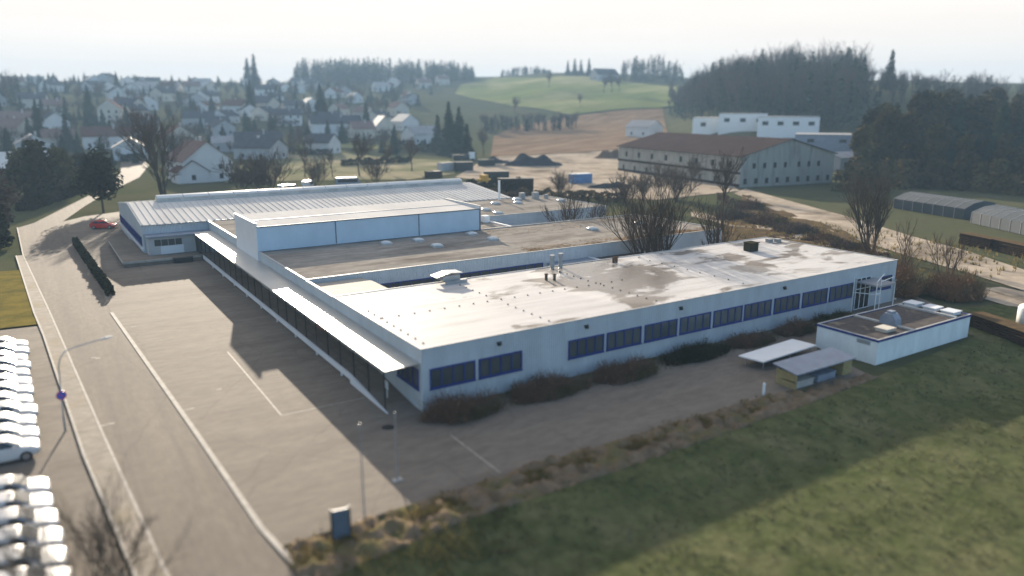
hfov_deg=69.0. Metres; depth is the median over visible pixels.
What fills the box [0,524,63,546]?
parked car
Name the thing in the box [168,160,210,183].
house
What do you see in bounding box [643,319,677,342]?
window
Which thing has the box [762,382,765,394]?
bollard
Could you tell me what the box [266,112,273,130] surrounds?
spruce tree
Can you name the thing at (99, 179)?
evergreen tree
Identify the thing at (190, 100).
spruce tree
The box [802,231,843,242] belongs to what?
shrub
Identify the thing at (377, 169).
bare tree
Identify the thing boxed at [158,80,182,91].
house
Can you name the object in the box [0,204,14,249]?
evergreen tree
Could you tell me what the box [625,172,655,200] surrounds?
bare tree
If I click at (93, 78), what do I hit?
house
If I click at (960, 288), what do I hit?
shrub
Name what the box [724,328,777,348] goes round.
shrub
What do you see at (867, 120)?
evergreen tree
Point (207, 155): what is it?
house
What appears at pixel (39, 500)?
parked car
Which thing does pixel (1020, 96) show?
evergreen tree
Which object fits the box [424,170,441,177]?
storage container
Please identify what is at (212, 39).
sky
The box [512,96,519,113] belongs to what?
bare tree
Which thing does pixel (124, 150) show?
house
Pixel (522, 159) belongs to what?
gravel heap
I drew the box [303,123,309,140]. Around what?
spruce tree
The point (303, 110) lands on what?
bare tree
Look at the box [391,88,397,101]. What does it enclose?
spruce tree
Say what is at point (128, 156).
garden hedge
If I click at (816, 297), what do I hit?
window
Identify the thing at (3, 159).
house
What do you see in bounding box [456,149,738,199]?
gravel yard
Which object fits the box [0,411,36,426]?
parked car
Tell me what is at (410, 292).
factory building
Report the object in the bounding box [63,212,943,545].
yard pavement
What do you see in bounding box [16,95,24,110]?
spruce tree
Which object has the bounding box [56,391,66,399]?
no stopping sign
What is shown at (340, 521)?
electrical cabinet
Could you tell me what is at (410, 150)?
bare tree
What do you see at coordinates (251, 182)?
garden hedge
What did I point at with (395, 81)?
house
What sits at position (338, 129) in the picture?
bare tree
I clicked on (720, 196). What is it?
undergrowth
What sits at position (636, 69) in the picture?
forest
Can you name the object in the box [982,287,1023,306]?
gravel path
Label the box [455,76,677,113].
green field
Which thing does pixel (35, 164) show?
evergreen tree
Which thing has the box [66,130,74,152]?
spruce tree
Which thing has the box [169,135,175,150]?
spruce tree
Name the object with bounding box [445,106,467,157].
spruce tree
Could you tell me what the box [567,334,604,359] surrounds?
window
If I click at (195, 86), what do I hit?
house
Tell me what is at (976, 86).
forest
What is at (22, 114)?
house
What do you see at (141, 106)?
house
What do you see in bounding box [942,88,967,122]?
evergreen tree
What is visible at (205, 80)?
house
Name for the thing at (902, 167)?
wild hedge
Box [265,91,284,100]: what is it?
house
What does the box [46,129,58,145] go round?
bare tree
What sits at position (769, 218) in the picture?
shrub
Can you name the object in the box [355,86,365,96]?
bare tree
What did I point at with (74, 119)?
spruce tree
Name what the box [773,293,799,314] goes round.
window
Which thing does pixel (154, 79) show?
house
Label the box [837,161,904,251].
bare tree
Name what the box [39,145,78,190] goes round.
evergreen tree
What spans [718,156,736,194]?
bare tree
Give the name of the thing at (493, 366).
window
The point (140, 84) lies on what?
house
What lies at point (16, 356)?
parked car
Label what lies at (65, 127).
spruce tree
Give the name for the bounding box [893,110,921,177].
evergreen tree
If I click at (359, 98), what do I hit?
house
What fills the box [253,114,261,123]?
bare tree
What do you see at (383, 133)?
bare tree
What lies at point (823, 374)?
waste bin
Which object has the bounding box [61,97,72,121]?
spruce tree
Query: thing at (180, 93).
bare tree
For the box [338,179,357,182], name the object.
side window
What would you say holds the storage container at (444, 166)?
on the ground at (430, 107)
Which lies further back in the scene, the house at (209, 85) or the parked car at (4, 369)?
the house at (209, 85)
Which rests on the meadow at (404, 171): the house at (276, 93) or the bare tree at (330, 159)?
the bare tree at (330, 159)
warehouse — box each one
[692,117,718,134]
[718,113,767,134]
[757,116,819,137]
[795,133,852,151]
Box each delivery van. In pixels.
[278,184,296,187]
[302,180,313,186]
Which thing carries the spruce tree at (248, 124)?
on the ground at (430, 107)
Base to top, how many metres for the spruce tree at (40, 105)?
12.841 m
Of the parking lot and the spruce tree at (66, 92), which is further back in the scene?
the spruce tree at (66, 92)
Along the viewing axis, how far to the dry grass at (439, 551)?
35.92 m
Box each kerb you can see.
[15,255,137,575]
[17,227,170,575]
[110,312,301,568]
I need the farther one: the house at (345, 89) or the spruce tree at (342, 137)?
the house at (345, 89)
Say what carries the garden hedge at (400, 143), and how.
on the ground at (430, 107)
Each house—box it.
[0,94,7,106]
[0,109,37,122]
[0,116,33,140]
[0,151,48,180]
[5,75,24,88]
[13,131,51,150]
[15,91,49,107]
[24,75,36,85]
[38,79,63,90]
[39,127,75,146]
[41,98,68,114]
[42,110,69,128]
[80,80,106,90]
[80,124,133,148]
[85,74,99,80]
[96,97,122,124]
[97,72,117,83]
[101,81,115,93]
[105,85,126,99]
[111,136,147,160]
[113,95,144,102]
[116,97,147,107]
[120,75,134,85]
[121,82,139,96]
[121,102,149,112]
[121,112,153,121]
[129,116,159,135]
[132,76,145,81]
[133,80,157,92]
[142,94,158,109]
[145,76,160,84]
[149,86,176,100]
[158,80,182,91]
[161,123,196,151]
[164,137,234,181]
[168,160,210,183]
[181,92,206,107]
[181,109,214,127]
[182,80,200,92]
[189,77,202,87]
[195,101,219,110]
[196,89,218,102]
[197,77,210,86]
[204,81,218,91]
[204,115,229,124]
[204,118,235,135]
[211,136,234,151]
[215,108,240,123]
[221,98,246,113]
[232,136,288,159]
[233,129,282,142]
[238,103,254,116]
[251,104,271,120]
[254,83,273,94]
[255,95,279,107]
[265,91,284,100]
[267,79,280,85]
[269,107,302,125]
[277,83,288,90]
[280,99,305,112]
[290,77,300,85]
[292,84,304,92]
[299,76,316,86]
[302,97,315,110]
[303,81,321,88]
[303,131,340,153]
[307,113,361,135]
[317,110,340,114]
[325,86,343,97]
[328,102,349,114]
[338,85,350,96]
[345,92,362,102]
[348,120,375,138]
[351,105,372,118]
[369,109,391,120]
[371,81,390,91]
[373,114,395,134]
[386,100,409,115]
[387,77,400,86]
[391,112,419,130]
[400,92,419,104]
[400,124,442,144]
[415,77,431,88]
[435,74,449,84]
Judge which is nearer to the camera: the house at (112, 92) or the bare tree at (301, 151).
the bare tree at (301, 151)
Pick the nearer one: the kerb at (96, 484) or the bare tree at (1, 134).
the kerb at (96, 484)
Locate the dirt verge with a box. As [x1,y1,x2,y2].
[284,373,877,575]
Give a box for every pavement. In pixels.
[17,255,165,575]
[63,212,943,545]
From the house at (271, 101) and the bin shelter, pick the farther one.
the house at (271, 101)
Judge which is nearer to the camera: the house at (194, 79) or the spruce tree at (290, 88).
the spruce tree at (290, 88)
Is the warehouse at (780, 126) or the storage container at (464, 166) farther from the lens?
the warehouse at (780, 126)
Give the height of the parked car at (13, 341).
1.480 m
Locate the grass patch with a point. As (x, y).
(15, 308)
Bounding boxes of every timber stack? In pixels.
[958,232,1001,249]
[992,238,1023,256]
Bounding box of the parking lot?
[0,326,127,575]
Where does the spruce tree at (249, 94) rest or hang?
on the ground at (430, 107)
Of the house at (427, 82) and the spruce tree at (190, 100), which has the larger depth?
the house at (427, 82)
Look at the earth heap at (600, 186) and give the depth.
195.02 m
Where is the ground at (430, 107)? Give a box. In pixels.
[0,73,1023,575]
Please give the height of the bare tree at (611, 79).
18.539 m
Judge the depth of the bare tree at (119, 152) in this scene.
272.75 m
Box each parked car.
[0,336,28,346]
[0,342,29,354]
[0,350,28,360]
[0,356,31,369]
[0,365,30,376]
[0,373,32,385]
[0,381,34,395]
[0,391,33,403]
[0,400,38,415]
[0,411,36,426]
[0,423,39,438]
[0,435,40,462]
[0,474,50,492]
[0,490,54,508]
[0,505,59,527]
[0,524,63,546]
[0,543,68,570]
[0,564,72,575]
[89,220,116,228]
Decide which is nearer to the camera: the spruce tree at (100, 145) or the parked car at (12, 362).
the parked car at (12, 362)
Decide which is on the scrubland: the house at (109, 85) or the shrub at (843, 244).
the shrub at (843, 244)
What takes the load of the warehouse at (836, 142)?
on the ground at (430, 107)
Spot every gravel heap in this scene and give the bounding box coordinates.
[490,156,508,162]
[504,153,562,165]
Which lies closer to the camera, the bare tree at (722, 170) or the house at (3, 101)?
the bare tree at (722, 170)
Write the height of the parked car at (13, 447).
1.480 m
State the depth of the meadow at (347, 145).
356.82 m
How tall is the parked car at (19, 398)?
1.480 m
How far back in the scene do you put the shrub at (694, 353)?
62.25 m
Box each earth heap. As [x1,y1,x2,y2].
[587,181,627,188]
[594,150,618,157]
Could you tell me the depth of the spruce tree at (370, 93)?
614.59 m
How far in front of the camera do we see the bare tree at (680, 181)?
165.06 m
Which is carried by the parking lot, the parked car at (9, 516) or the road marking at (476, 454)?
the parked car at (9, 516)
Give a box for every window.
[131,226,134,237]
[134,230,138,241]
[138,234,142,245]
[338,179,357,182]
[380,262,542,287]
[396,366,419,390]
[429,360,476,390]
[478,350,522,379]
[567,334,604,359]
[606,326,641,351]
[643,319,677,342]
[679,312,710,334]
[712,305,742,327]
[743,299,771,320]
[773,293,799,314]
[801,288,827,307]
[828,282,853,301]
[839,139,846,142]
[870,286,879,291]
[881,275,891,289]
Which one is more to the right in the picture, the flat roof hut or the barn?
the flat roof hut
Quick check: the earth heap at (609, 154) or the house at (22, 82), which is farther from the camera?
the house at (22, 82)
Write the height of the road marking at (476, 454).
0.004 m
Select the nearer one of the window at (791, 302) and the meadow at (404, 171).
the window at (791, 302)
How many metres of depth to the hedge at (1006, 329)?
68.82 m
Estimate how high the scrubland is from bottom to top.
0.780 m
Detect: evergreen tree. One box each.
[0,147,26,195]
[0,169,23,228]
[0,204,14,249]
[10,138,61,193]
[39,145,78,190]
[69,146,123,212]
[71,152,86,173]
[843,124,877,186]
[853,107,885,160]
[868,104,903,181]
[875,102,892,109]
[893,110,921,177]
[906,89,946,170]
[924,92,959,169]
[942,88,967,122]
[982,87,1008,118]
[1008,93,1023,110]
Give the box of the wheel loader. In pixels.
[473,174,490,185]
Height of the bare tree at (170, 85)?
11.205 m
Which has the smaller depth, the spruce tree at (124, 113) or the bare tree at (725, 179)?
the bare tree at (725, 179)
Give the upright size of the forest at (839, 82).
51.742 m
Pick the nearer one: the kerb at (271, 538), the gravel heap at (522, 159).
the kerb at (271, 538)
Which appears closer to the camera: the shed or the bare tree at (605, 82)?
the shed
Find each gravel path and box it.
[691,211,887,256]
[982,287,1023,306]
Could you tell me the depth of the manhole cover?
49.13 m
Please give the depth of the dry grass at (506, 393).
59.14 m
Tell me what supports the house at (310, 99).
on the ground at (430, 107)
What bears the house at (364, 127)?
on the ground at (430, 107)
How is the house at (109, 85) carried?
on the ground at (430, 107)
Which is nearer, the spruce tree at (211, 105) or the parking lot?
the parking lot
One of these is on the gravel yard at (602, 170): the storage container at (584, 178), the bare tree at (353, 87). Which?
the storage container at (584, 178)
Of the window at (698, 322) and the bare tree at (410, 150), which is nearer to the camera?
the window at (698, 322)
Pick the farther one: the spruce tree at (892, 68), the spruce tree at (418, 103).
the spruce tree at (418, 103)
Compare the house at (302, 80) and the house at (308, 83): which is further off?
the house at (302, 80)
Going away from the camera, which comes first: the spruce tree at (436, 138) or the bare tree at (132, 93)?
the spruce tree at (436, 138)
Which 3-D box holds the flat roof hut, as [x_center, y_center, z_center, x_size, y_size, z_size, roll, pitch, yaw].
[34.408,3.263,66.895,14.620,3.320,5.770,-9,16,-32]
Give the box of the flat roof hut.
[815,300,971,364]
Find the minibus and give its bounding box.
[335,177,360,184]
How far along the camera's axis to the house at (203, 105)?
495.62 m
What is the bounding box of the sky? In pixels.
[0,0,1023,82]
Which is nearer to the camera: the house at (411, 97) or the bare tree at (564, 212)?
the bare tree at (564, 212)
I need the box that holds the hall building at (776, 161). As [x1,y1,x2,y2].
[616,132,837,187]
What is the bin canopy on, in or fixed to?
on the yard pavement at (295, 476)
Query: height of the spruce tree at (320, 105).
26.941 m
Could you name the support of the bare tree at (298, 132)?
on the ground at (430, 107)
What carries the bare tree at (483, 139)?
on the ground at (430, 107)
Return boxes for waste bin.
[783,374,814,388]
[806,367,836,382]
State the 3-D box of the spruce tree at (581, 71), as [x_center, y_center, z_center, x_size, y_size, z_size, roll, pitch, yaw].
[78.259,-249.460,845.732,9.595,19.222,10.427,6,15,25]
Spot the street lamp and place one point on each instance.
(63, 418)
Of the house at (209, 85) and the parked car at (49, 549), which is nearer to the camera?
the parked car at (49, 549)
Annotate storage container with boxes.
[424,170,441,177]
[437,162,453,170]
[454,161,472,170]
[477,159,494,165]
[483,171,508,178]
[496,177,533,191]
[568,173,592,183]
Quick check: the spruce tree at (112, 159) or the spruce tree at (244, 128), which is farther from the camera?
the spruce tree at (244, 128)
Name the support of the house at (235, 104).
on the ground at (430, 107)
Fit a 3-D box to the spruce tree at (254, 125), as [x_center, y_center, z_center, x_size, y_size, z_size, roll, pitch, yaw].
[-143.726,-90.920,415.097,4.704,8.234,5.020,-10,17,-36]
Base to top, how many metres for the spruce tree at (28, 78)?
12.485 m
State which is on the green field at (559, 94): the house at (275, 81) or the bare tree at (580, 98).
the bare tree at (580, 98)
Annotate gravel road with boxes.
[735,189,1023,290]
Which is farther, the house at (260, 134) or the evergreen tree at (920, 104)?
the house at (260, 134)
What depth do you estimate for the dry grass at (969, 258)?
113.60 m
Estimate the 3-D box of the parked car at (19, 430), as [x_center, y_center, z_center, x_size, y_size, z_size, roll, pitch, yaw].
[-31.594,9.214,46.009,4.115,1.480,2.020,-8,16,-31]
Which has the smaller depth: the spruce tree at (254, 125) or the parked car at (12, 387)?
the parked car at (12, 387)
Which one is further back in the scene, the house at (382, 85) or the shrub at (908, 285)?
the house at (382, 85)
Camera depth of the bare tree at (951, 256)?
88.83 m
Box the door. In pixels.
[853,275,871,309]
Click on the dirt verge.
(509, 493)
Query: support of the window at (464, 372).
in the factory building at (410, 292)
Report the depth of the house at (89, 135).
322.38 m
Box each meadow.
[225,152,454,182]
[231,142,386,152]
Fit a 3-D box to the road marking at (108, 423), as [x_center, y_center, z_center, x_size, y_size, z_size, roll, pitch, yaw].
[-31.085,7.483,56.277,0.846,0.005,16.294,-8,16,-30]
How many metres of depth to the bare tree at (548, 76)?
681.12 m
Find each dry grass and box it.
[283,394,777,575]
[290,499,539,575]
[421,310,855,423]
[608,203,1023,281]
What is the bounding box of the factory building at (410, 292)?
[108,178,897,413]
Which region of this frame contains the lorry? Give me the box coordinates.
[452,152,474,160]
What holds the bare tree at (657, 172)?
on the gravel yard at (602, 170)
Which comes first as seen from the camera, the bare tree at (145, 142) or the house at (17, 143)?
the bare tree at (145, 142)
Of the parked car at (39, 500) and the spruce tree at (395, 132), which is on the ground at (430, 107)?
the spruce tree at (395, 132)
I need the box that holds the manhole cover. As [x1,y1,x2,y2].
[382,425,393,429]
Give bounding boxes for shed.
[833,151,853,170]
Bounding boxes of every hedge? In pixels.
[13,185,86,211]
[71,237,115,295]
[119,153,145,161]
[228,171,272,184]
[288,147,328,154]
[340,155,410,165]
[390,140,440,152]
[464,176,521,191]
[489,187,626,201]
[831,157,921,192]
[968,311,1023,345]
[969,158,1023,195]
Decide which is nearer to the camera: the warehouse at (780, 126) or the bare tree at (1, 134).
the bare tree at (1, 134)
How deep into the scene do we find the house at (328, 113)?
442.30 m
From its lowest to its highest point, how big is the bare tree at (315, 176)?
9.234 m
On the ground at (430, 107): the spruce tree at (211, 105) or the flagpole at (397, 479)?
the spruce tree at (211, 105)
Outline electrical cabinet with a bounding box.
[330,505,351,540]
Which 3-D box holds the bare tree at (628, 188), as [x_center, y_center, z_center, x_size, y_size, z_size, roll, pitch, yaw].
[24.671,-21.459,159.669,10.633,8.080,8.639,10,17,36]
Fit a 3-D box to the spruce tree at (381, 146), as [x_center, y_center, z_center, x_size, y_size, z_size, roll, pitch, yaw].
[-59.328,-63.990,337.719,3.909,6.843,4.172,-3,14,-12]
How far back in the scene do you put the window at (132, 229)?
113.52 m
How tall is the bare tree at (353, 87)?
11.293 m
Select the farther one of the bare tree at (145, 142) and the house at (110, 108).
the house at (110, 108)
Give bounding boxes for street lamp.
[58,336,112,430]
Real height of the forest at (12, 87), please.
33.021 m
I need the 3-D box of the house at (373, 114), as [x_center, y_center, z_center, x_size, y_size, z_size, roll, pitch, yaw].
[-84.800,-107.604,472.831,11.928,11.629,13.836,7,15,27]
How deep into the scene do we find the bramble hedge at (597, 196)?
169.75 m
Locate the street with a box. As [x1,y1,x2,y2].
[18,160,296,575]
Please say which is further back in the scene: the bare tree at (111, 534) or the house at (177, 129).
the house at (177, 129)
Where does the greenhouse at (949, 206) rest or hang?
on the ground at (430, 107)
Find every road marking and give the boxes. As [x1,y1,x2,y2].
[92,357,114,426]
[134,326,500,472]
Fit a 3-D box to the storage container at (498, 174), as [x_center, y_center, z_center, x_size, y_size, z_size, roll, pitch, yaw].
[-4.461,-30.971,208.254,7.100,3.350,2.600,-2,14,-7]
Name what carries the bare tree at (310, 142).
on the meadow at (404, 171)
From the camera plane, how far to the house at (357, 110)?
493.56 m
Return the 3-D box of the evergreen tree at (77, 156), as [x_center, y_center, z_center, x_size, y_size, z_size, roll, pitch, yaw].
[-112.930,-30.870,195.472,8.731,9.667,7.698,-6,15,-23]
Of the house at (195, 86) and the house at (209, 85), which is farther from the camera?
the house at (209, 85)
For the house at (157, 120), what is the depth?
378.56 m
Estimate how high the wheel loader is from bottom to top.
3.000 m
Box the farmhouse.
[589,68,618,79]
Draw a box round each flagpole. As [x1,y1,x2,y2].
[358,423,364,520]
[391,412,403,482]
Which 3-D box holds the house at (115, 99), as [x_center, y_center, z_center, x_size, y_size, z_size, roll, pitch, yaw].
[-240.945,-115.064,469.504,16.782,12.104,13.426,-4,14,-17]
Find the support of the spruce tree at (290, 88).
on the ground at (430, 107)
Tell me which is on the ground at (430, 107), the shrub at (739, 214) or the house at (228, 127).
the house at (228, 127)
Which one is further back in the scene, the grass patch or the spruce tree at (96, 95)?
the spruce tree at (96, 95)
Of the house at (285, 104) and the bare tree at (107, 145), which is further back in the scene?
the house at (285, 104)
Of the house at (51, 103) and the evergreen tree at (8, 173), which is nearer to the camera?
the evergreen tree at (8, 173)
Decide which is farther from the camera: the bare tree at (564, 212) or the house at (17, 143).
the house at (17, 143)
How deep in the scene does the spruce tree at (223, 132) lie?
359.59 m
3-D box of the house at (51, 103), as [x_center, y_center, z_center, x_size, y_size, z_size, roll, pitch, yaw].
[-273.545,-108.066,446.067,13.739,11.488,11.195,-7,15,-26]
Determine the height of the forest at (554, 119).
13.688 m
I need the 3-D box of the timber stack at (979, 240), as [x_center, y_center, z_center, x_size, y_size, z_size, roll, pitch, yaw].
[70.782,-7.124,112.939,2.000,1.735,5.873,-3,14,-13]
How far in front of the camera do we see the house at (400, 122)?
443.45 m
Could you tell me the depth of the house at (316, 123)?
401.65 m
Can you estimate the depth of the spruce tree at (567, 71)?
848.97 m
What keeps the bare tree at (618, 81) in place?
on the green field at (559, 94)
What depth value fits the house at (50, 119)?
369.05 m
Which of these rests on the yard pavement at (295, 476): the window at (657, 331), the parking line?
the parking line
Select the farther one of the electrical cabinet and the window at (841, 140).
the window at (841, 140)
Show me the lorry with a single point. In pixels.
(471, 155)
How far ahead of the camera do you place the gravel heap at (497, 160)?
281.54 m
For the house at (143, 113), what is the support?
on the ground at (430, 107)
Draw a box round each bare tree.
[0,127,3,147]
[0,457,199,575]
[1,125,22,146]
[18,132,32,146]
[40,106,55,116]
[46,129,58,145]
[48,504,161,575]
[54,103,61,114]
[61,80,74,90]
[70,87,83,99]
[72,99,83,109]
[93,83,107,96]
[96,130,109,150]
[102,137,110,149]
[107,117,126,125]
[110,104,194,194]
[113,148,122,163]
[122,87,141,96]
[159,128,182,146]
[166,80,177,88]
[170,122,195,133]
[171,89,184,100]
[182,130,208,140]
[185,123,203,134]
[187,103,200,110]
[211,152,264,189]
[221,83,230,92]
[233,151,278,189]
[247,148,301,188]
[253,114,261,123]
[266,112,283,127]
[277,117,288,128]
[281,131,307,154]
[288,126,305,142]
[295,142,315,176]
[298,103,311,116]
[299,154,335,185]
[304,84,314,95]
[305,133,314,154]
[315,147,333,176]
[334,125,352,134]
[344,93,355,104]
[349,131,374,175]
[352,84,360,91]
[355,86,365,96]
[356,157,390,182]
[367,136,380,149]
[372,126,391,143]
[381,142,393,172]
[403,136,418,170]
[477,127,487,155]
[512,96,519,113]
[538,192,605,221]
[546,71,551,81]
[549,168,577,191]
[578,93,581,106]
[585,197,609,217]
[592,178,707,254]
[600,75,609,87]
[602,171,652,205]
[607,71,615,91]
[614,75,622,90]
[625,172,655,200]
[638,160,685,195]
[657,162,706,201]
[685,154,706,191]
[689,197,740,244]
[709,147,748,225]
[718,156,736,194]
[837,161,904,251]
[856,217,920,267]
[925,232,967,279]
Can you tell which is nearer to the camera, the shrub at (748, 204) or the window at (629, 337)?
the window at (629, 337)
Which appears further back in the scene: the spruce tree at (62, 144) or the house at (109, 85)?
the house at (109, 85)
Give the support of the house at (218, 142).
on the ground at (430, 107)
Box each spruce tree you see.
[0,128,14,151]
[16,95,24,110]
[23,117,31,136]
[26,73,32,86]
[28,99,47,138]
[37,97,44,114]
[42,80,48,92]
[52,86,59,98]
[56,114,74,146]
[57,133,70,155]
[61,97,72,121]
[63,82,69,94]
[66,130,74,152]
[72,114,78,124]
[72,132,84,153]
[80,85,98,125]
[81,112,90,126]
[93,83,100,96]
[96,137,112,171]
[99,109,108,125]
[110,151,117,164]
[113,71,120,87]
[122,103,129,125]
[131,149,138,163]
[167,104,172,115]
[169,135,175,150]
[174,91,182,105]
[187,95,191,110]
[197,117,204,133]
[206,126,212,141]
[208,95,215,110]
[219,125,226,135]
[241,110,247,125]
[242,57,250,78]
[242,120,247,131]
[243,79,256,106]
[246,116,251,130]
[249,53,262,86]
[252,118,257,130]
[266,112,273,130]
[270,117,276,130]
[288,81,293,92]
[293,80,299,93]
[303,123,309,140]
[312,82,328,114]
[324,120,331,132]
[327,94,332,109]
[337,121,348,143]
[362,102,369,120]
[368,88,374,100]
[379,140,383,152]
[382,93,385,105]
[387,131,400,153]
[390,125,398,140]
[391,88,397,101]
[398,83,402,93]
[415,95,420,105]
[429,115,444,149]
[436,101,454,156]
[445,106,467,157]
[460,123,476,159]
[564,62,570,74]
[569,59,578,74]
[578,59,584,74]
[584,59,591,75]
[881,49,899,90]
[894,102,901,145]
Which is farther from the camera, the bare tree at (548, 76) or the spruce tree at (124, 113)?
the bare tree at (548, 76)
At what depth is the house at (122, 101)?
451.79 m
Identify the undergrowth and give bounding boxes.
[716,193,888,255]
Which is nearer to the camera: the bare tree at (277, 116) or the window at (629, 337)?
the window at (629, 337)
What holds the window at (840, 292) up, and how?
in the factory building at (410, 292)
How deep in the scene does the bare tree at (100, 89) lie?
550.70 m
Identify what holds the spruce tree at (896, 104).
on the ground at (430, 107)
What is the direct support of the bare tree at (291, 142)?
on the meadow at (404, 171)
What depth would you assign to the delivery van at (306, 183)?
189.94 m
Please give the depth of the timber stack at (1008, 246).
107.29 m
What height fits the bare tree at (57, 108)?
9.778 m
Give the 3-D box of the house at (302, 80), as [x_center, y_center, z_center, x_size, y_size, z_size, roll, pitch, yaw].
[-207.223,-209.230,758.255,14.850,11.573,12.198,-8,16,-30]
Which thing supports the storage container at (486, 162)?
on the ground at (430, 107)
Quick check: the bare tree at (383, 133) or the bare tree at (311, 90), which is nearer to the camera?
the bare tree at (383, 133)
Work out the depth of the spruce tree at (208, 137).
357.67 m
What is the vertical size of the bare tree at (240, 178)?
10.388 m
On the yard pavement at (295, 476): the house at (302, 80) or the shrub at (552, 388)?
the shrub at (552, 388)
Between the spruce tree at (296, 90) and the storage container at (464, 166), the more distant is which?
the spruce tree at (296, 90)
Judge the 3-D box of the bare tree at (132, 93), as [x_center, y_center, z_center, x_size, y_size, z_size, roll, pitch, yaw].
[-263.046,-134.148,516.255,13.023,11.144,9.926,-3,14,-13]
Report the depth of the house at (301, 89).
676.11 m
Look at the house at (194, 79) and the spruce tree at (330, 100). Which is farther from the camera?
the house at (194, 79)
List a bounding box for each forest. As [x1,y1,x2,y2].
[0,68,22,107]
[293,56,474,82]
[478,110,580,132]
[500,65,550,76]
[619,52,683,81]
[668,38,876,129]
[866,66,1023,112]
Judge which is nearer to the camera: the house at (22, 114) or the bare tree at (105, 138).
the bare tree at (105, 138)
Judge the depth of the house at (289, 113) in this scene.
439.28 m
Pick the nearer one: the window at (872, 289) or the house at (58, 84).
the window at (872, 289)
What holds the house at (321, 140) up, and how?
on the ground at (430, 107)
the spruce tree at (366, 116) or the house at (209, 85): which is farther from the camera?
the house at (209, 85)
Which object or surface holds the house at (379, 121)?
on the ground at (430, 107)
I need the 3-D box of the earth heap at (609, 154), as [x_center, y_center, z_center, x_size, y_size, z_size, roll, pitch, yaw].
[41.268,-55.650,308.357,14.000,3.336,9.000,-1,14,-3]
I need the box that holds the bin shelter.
[773,347,855,389]
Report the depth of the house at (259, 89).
615.42 m
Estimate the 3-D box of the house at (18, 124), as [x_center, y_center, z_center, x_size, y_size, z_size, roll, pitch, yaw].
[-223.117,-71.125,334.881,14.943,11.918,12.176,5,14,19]
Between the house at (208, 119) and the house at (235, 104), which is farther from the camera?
the house at (235, 104)
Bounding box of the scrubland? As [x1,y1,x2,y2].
[716,194,908,267]
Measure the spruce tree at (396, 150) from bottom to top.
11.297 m
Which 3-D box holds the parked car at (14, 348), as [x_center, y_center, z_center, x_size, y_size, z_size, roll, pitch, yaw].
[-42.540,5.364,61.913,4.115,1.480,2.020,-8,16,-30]
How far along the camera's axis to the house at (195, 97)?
519.17 m
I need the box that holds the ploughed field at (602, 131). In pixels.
[491,109,666,155]
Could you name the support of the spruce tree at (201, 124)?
on the ground at (430, 107)
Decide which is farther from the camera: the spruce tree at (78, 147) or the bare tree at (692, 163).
the spruce tree at (78, 147)
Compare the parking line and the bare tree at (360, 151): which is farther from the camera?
the bare tree at (360, 151)
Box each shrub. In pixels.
[416,383,508,424]
[508,367,593,404]
[590,353,660,384]
[656,335,734,365]
[713,207,755,220]
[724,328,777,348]
[733,196,765,208]
[741,212,788,224]
[771,221,819,233]
[771,314,817,336]
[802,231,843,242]
[812,307,851,326]
[827,238,865,249]
[876,242,943,299]
[920,258,993,302]
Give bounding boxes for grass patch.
[0,270,37,327]
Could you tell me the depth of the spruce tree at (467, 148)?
303.30 m
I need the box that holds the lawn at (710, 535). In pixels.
[334,303,1023,575]
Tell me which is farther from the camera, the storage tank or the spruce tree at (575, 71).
the spruce tree at (575, 71)
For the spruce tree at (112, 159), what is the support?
on the ground at (430, 107)
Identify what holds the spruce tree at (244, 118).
on the ground at (430, 107)
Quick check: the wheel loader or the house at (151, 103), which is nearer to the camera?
the wheel loader
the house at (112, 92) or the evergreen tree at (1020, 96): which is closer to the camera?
the evergreen tree at (1020, 96)
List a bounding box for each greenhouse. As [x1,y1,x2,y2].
[893,191,995,218]
[970,204,1023,234]
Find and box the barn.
[625,120,663,136]
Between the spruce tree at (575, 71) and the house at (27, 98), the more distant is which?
the spruce tree at (575, 71)
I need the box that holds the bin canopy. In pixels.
[739,339,816,368]
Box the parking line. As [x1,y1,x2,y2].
[227,352,363,414]
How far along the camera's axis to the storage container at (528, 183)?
184.54 m
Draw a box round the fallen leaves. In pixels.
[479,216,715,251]
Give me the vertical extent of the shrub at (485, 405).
2.395 m
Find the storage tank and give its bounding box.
[1016,303,1023,324]
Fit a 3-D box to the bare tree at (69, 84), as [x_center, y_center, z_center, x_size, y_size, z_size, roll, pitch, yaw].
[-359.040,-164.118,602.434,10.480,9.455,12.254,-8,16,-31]
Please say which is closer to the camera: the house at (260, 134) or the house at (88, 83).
the house at (260, 134)
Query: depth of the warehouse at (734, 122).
337.19 m
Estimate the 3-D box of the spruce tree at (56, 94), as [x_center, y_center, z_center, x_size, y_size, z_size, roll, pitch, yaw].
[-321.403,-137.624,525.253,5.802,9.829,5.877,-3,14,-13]
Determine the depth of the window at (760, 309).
69.12 m
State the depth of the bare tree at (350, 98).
582.56 m
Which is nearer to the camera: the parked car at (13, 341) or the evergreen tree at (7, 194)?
the parked car at (13, 341)

